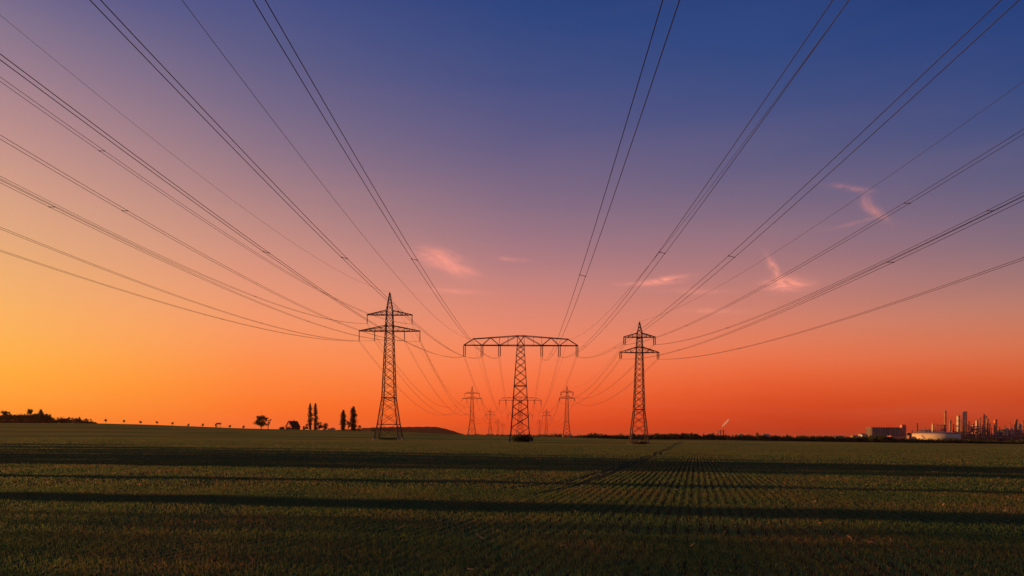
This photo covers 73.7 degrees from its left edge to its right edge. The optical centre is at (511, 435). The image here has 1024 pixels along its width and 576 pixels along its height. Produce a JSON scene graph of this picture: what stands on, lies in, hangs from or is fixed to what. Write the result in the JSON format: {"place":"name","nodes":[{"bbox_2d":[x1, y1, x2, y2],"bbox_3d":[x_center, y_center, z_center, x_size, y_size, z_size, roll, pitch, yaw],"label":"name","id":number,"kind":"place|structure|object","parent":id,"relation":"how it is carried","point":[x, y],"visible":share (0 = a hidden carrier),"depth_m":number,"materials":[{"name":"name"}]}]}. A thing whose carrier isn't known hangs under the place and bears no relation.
{"place":"outdoors","nodes":[
{"label":"outdoors","id":0,"kind":"place"},
{"bbox_2d":[0,250,470,418],"bbox_3d":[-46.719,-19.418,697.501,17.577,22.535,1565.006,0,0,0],"label":"twin cable","id":1,"kind":"object","parent":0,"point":[192,311],"visible":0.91,"depth_m":99.79,"materials":[{"name":"metal"}]},
{"bbox_2d":[345,427,463,434],"bbox_3d":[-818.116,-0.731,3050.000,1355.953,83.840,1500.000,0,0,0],"label":"hills","id":2,"kind":"structure","parent":0,"point":[436,430],"depth_m":2801.09,"materials":[{"name":"green plant"}]},
{"bbox_2d":[0,423,1023,575],"bbox_3d":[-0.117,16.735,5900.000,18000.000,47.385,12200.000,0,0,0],"label":"field","id":3,"kind":"structure","parent":0,"point":[10,431],"depth_m":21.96,"materials":[{"name":"green plant"}]},
{"bbox_2d":[0,410,12,419],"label":"tree","id":4,"kind":"object","parent":3,"relation":"on","point":[5,413],"visible":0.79,"depth_m":510.29,"materials":[{"name":"green plant"}]},
{"bbox_2d":[27,409,32,418],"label":"tree","id":5,"kind":"object","parent":3,"relation":"on","point":[29,411],"visible":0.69,"depth_m":511.46,"materials":[{"name":"green plant"}]},
{"bbox_2d":[43,414,50,422],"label":"tree","id":6,"kind":"object","parent":3,"relation":"on","point":[45,418],"visible":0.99,"depth_m":508.77,"materials":[{"name":"green plant"}]},
{"bbox_2d":[0,413,95,422],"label":"wood","id":7,"kind":"object","parent":3,"relation":"on","point":[23,418],"visible":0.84,"depth_m":507.97,"materials":[{"name":"green plant"}]},
{"bbox_2d":[252,415,267,428],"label":"round tree","id":8,"kind":"object","parent":3,"relation":"on","point":[259,421],"visible":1,"depth_m":530.35,"materials":[{"name":"green plant"}]},
{"bbox_2d":[285,420,299,429],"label":"farm house","id":9,"kind":"structure","parent":3,"relation":"on","point":[293,424],"depth_m":557.71,"materials":[{"name":"tile"}]},
{"bbox_2d":[307,403,314,429],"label":"poplar tree","id":10,"kind":"object","parent":3,"relation":"on","point":[310,419],"visible":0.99,"depth_m":559.59,"materials":[{"name":"green plant"}]},
{"bbox_2d":[313,403,318,429],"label":"poplar tree","id":11,"kind":"object","parent":3,"relation":"on","point":[315,410],"visible":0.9,"depth_m":563.51,"materials":[{"name":"green plant"}]},
{"bbox_2d":[314,422,322,429],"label":"tree","id":12,"kind":"object","parent":3,"relation":"on","point":[319,425],"visible":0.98,"depth_m":553.03,"materials":[{"name":"green plant"}]},
{"bbox_2d":[339,410,347,429],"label":"poplar tree","id":13,"kind":"object","parent":3,"relation":"on","point":[343,420],"visible":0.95,"depth_m":559.07,"materials":[{"name":"green plant"}]},
{"bbox_2d":[347,406,357,430],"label":"poplar tree","id":14,"kind":"object","parent":3,"relation":"on","point":[353,418],"visible":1,"depth_m":558.97,"materials":[{"name":"green plant"}]},
{"bbox_2d":[376,437,400,439],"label":"scrub","id":15,"kind":"object","parent":3,"relation":"on","point":[387,438],"visible":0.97,"depth_m":203.90,"materials":[{"name":"green plant"}]},
{"bbox_2d":[359,293,420,439],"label":"lattice pylon","id":16,"kind":"object","parent":3,"relation":"on","point":[392,325],"visible":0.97,"depth_m":204.63,"materials":[{"name":"metal"}]},
{"bbox_2d":[0,176,471,411],"bbox_3d":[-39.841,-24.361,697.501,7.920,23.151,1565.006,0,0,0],"label":"twin cable","id":17,"kind":"object","parent":16,"relation":"hanging from","point":[189,268],"visible":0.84,"depth_m":87.32,"materials":[{"name":"metal"}]},
{"bbox_2d":[1,180,490,422],"bbox_3d":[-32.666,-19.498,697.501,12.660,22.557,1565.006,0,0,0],"label":"twin cable","id":18,"kind":"object","parent":16,"relation":"hanging from","point":[191,272],"visible":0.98,"depth_m":69.65,"materials":[{"name":"metal"}]},
{"bbox_2d":[1,227,494,429],"bbox_3d":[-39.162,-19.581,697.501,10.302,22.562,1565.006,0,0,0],"label":"twin cable","id":19,"kind":"object","parent":16,"relation":"hanging from","point":[194,301],"visible":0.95,"depth_m":86.31,"materials":[{"name":"metal"}]},
{"bbox_2d":[0,135,498,430],"bbox_3d":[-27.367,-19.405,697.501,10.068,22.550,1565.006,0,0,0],"label":"twin cable","id":20,"kind":"object","parent":16,"relation":"hanging from","point":[182,242],"visible":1,"depth_m":58.58,"materials":[{"name":"metal"}]},
{"bbox_2d":[4,18,495,424],"bbox_3d":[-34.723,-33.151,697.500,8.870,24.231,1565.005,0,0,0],"label":"earth cable","id":21,"kind":"object","parent":16,"relation":"attached to","point":[197,173],"visible":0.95,"depth_m":76.85,"materials":[{"name":"metal"}]},
{"bbox_2d":[0,78,500,425],"bbox_3d":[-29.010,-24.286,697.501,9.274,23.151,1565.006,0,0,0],"label":"twin cable","id":22,"kind":"object","parent":16,"relation":"hanging from","point":[185,206],"visible":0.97,"depth_m":61.85,"materials":[{"name":"metal"}]},
{"bbox_2d":[462,387,481,434],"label":"lattice pylon","id":23,"kind":"object","parent":3,"relation":"on","point":[473,409],"visible":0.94,"depth_m":619.36,"materials":[{"name":"metal"}]},
{"bbox_2d":[484,408,494,431],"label":"lattice pylon","id":24,"kind":"object","parent":3,"relation":"on","point":[489,420],"visible":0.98,"depth_m":1009.52,"materials":[{"name":"metal"}]},
{"bbox_2d":[510,434,528,441],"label":"scrub thicket","id":25,"kind":"object","parent":3,"relation":"on","point":[519,438],"visible":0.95,"depth_m":192.15,"materials":[{"name":"green plant"}]},
{"bbox_2d":[461,432,578,436],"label":"distant wood","id":26,"kind":"object","parent":3,"relation":"on","point":[551,435],"visible":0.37,"depth_m":565.13,"materials":[{"name":"green plant"}]},
{"bbox_2d":[463,335,578,441],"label":"wide pylon","id":27,"kind":"object","parent":3,"relation":"on","point":[522,336],"visible":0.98,"depth_m":193.39,"materials":[{"name":"metal"}]},
{"bbox_2d":[0,54,500,410],"bbox_3d":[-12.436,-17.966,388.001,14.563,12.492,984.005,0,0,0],"label":"twin cable","id":28,"kind":"object","parent":27,"relation":"hanging from","point":[182,190],"visible":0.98,"depth_m":32.79,"materials":[{"name":"metal"}]},
{"bbox_2d":[90,0,508,421],"bbox_3d":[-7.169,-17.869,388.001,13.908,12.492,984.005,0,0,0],"label":"twin cable","id":29,"kind":"object","parent":27,"relation":"hanging from","point":[246,154],"visible":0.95,"depth_m":28.05,"materials":[{"name":"metal"}]},
{"bbox_2d":[182,0,506,418],"bbox_3d":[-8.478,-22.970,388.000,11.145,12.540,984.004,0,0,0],"label":"earth cable","id":30,"kind":"object","parent":27,"relation":"attached to","point":[309,167],"visible":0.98,"depth_m":40.14,"materials":[{"name":"metal"}]},
{"bbox_2d":[253,0,511,411],"bbox_3d":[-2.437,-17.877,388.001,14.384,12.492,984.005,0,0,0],"label":"twin cable","id":31,"kind":"object","parent":27,"relation":"hanging from","point":[350,147],"visible":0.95,"depth_m":26.95,"materials":[{"name":"metal"}]},
{"bbox_2d":[526,0,679,419],"bbox_3d":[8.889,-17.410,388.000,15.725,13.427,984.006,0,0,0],"label":"twin cable","id":32,"kind":"object","parent":27,"relation":"hanging from","point":[617,152],"visible":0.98,"depth_m":25.12,"materials":[{"name":"metal"}]},
{"bbox_2d":[535,19,834,411],"bbox_3d":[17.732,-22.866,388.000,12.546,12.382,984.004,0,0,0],"label":"earth cable","id":33,"kind":"object","parent":27,"relation":"attached to","point":[708,189],"visible":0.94,"depth_m":44.01,"materials":[{"name":"metal"}]},
{"bbox_2d":[531,0,848,423],"bbox_3d":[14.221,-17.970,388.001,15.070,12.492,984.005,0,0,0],"label":"twin cable","id":34,"kind":"object","parent":27,"relation":"hanging from","point":[727,154],"visible":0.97,"depth_m":28.48,"materials":[{"name":"metal"}]},
{"bbox_2d":[532,0,1018,417],"bbox_3d":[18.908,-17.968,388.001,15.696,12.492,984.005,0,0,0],"label":"twin cable","id":35,"kind":"object","parent":27,"relation":"hanging from","point":[837,155],"visible":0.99,"depth_m":28.21,"materials":[{"name":"metal"}]},
{"bbox_2d":[500,397,541,433],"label":"wide pylon","id":36,"kind":"object","parent":3,"relation":"on","point":[520,405],"visible":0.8,"depth_m":524.12,"materials":[{"name":"metal"}]},
{"bbox_2d":[559,387,574,436],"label":"slim pylon","id":37,"kind":"object","parent":3,"relation":"on","point":[566,399],"visible":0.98,"depth_m":434.39,"materials":[{"name":"metal"}]},
{"bbox_2d":[507,444,673,488],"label":"tractor track","id":38,"kind":"structure","parent":3,"relation":"on","point":[620,466],"depth_m":37.03,"materials":[{"name":"soil"}]},
{"bbox_2d":[519,441,682,496],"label":"tractor track","id":39,"kind":"structure","parent":3,"relation":"on","point":[614,471],"depth_m":35.05,"materials":[{"name":"soil"}]},
{"bbox_2d":[619,322,659,443],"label":"slim pylon","id":40,"kind":"object","parent":3,"relation":"on","point":[642,375],"visible":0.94,"depth_m":174.61,"materials":[{"name":"metal"}]},
{"bbox_2d":[537,196,1023,428],"bbox_3d":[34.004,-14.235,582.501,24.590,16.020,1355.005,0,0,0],"label":"twin cable","id":41,"kind":"object","parent":40,"relation":"hanging from","point":[841,283],"visible":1,"depth_m":48.17,"materials":[{"name":"metal"}]},
{"bbox_2d":[542,257,1023,426],"bbox_3d":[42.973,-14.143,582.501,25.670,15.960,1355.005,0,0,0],"label":"twin cable","id":42,"kind":"object","parent":40,"relation":"hanging from","point":[837,320],"visible":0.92,"depth_m":67.69,"materials":[{"name":"metal"}]},
{"bbox_2d":[543,129,1023,421],"bbox_3d":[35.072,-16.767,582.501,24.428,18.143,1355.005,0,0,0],"label":"twin cable","id":43,"kind":"object","parent":40,"relation":"hanging from","point":[841,240],"visible":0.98,"depth_m":50.96,"materials":[{"name":"metal"}]},
{"bbox_2d":[545,192,1023,429],"bbox_3d":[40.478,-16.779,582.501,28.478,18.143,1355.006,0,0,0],"label":"twin cable","id":44,"kind":"object","parent":40,"relation":"hanging from","point":[836,282],"visible":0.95,"depth_m":62.94,"materials":[{"name":"metal"}]},
{"bbox_2d":[561,81,1023,401],"bbox_3d":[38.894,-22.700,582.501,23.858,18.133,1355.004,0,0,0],"label":"earth cable","id":45,"kind":"object","parent":40,"relation":"attached to","point":[850,202],"visible":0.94,"depth_m":57.93,"materials":[{"name":"metal"}]},
{"bbox_2d":[630,441,649,443],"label":"scrub","id":46,"kind":"object","parent":3,"relation":"on","point":[640,442],"visible":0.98,"depth_m":173.72,"materials":[{"name":"green plant"}]},
{"bbox_2d":[576,432,1023,443],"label":"tree belt","id":47,"kind":"object","parent":3,"relation":"on","point":[820,438],"visible":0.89,"depth_m":538.80,"materials":[{"name":"green plant"}]},
{"bbox_2d":[866,427,900,436],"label":"ribbed hall","id":48,"kind":"structure","parent":3,"relation":"on","point":[886,431],"depth_m":1589.00,"materials":[{"name":"metal"}]},
{"bbox_2d":[888,436,904,438],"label":"shed","id":49,"kind":"structure","parent":3,"relation":"on","point":[898,437],"depth_m":1562.00,"materials":[{"name":"red paint"}]},
{"bbox_2d":[900,425,905,438],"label":"stair tower","id":50,"kind":"structure","parent":3,"relation":"on","point":[903,430],"depth_m":1595.50,"materials":[{"name":"red paint"}]},
{"bbox_2d":[915,430,936,432],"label":"storage tank","id":51,"kind":"object","parent":3,"relation":"on","point":[923,431],"visible":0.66,"depth_m":1628.11,"materials":[{"name":"metal"}]},
{"bbox_2d":[911,432,960,440],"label":"storage tank","id":52,"kind":"object","parent":3,"relation":"on","point":[931,435],"visible":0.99,"depth_m":1524.05,"materials":[{"name":"metal"}]},
{"bbox_2d":[933,423,946,431],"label":"pipe rack","id":53,"kind":"object","parent":3,"relation":"on","point":[938,430],"visible":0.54,"depth_m":1587.60,"materials":[{"name":"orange metal"}]},
{"bbox_2d":[943,410,946,431],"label":"brown chimney","id":54,"kind":"object","parent":3,"relation":"on","point":[945,419],"visible":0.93,"depth_m":1597.96,"materials":[{"name":"orange metal"}]},
{"bbox_2d":[956,415,960,431],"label":"silver column","id":55,"kind":"structure","parent":3,"relation":"on","point":[958,420],"depth_m":1587.01,"materials":[{"name":"metal"}]},
{"bbox_2d":[955,431,969,439],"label":"pipe bridge","id":56,"kind":"structure","parent":3,"relation":"on","point":[964,436],"depth_m":1576.60,"materials":[{"name":"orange metal"}]},
{"bbox_2d":[962,411,965,439],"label":"silver column","id":57,"kind":"structure","parent":3,"relation":"on","point":[963,420],"depth_m":1593.21,"materials":[{"name":"metal"}]},
{"bbox_2d":[965,411,966,431],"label":"brown column","id":58,"kind":"structure","parent":3,"relation":"on","point":[965,420],"depth_m":1603.14,"materials":[{"name":"metal"}]},
{"bbox_2d":[966,424,982,443],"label":"process frame","id":59,"kind":"object","parent":3,"relation":"on","point":[972,429],"visible":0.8,"depth_m":1589.38,"materials":[{"name":"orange metal"}]},
{"bbox_2d":[975,419,978,439],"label":"vessel column","id":60,"kind":"structure","parent":59,"relation":"on","point":[976,421],"depth_m":1596.18,"materials":[{"name":"silver metal"}]},
{"bbox_2d":[983,414,985,435],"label":"red column","id":61,"kind":"structure","parent":3,"relation":"on","point":[984,416],"depth_m":1586.95,"materials":[{"name":"metal"}]},
{"bbox_2d":[979,427,991,441],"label":"process frame","id":62,"kind":"object","parent":3,"relation":"on","point":[986,436],"visible":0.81,"depth_m":1584.88,"materials":[{"name":"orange metal"}]},
{"bbox_2d":[994,419,997,441],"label":"red column","id":63,"kind":"structure","parent":3,"relation":"on","point":[995,427],"depth_m":1596.99,"materials":[{"name":"metal"}]},
{"bbox_2d":[987,435,1007,441],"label":"pipe bridge","id":64,"kind":"structure","parent":3,"relation":"on","point":[1001,437],"depth_m":1578.60,"materials":[{"name":"metal"}]},
{"bbox_2d":[997,429,1005,441],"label":"storage tank","id":65,"kind":"object","parent":3,"relation":"on","point":[1002,432],"visible":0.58,"depth_m":1611.32,"materials":[{"name":"metal"}]},
{"bbox_2d":[1005,428,1008,440],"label":"vessel","id":66,"kind":"object","parent":3,"relation":"on","point":[1007,431],"visible":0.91,"depth_m":1588.31,"materials":[{"name":"metal"}]},
{"bbox_2d":[1008,429,1023,440],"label":"process frame","id":67,"kind":"object","parent":3,"relation":"on","point":[1017,435],"visible":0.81,"depth_m":1589.67,"materials":[{"name":"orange metal"}]},
{"bbox_2d":[1014,419,1017,440],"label":"brown column","id":68,"kind":"structure","parent":3,"relation":"on","point":[1016,428],"depth_m":1598.35,"materials":[{"name":"orange metal"}]},
{"bbox_2d":[0,0,1023,439],"label":"sky","id":69,"kind":"structure","parent":0,"point":[489,132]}
]}

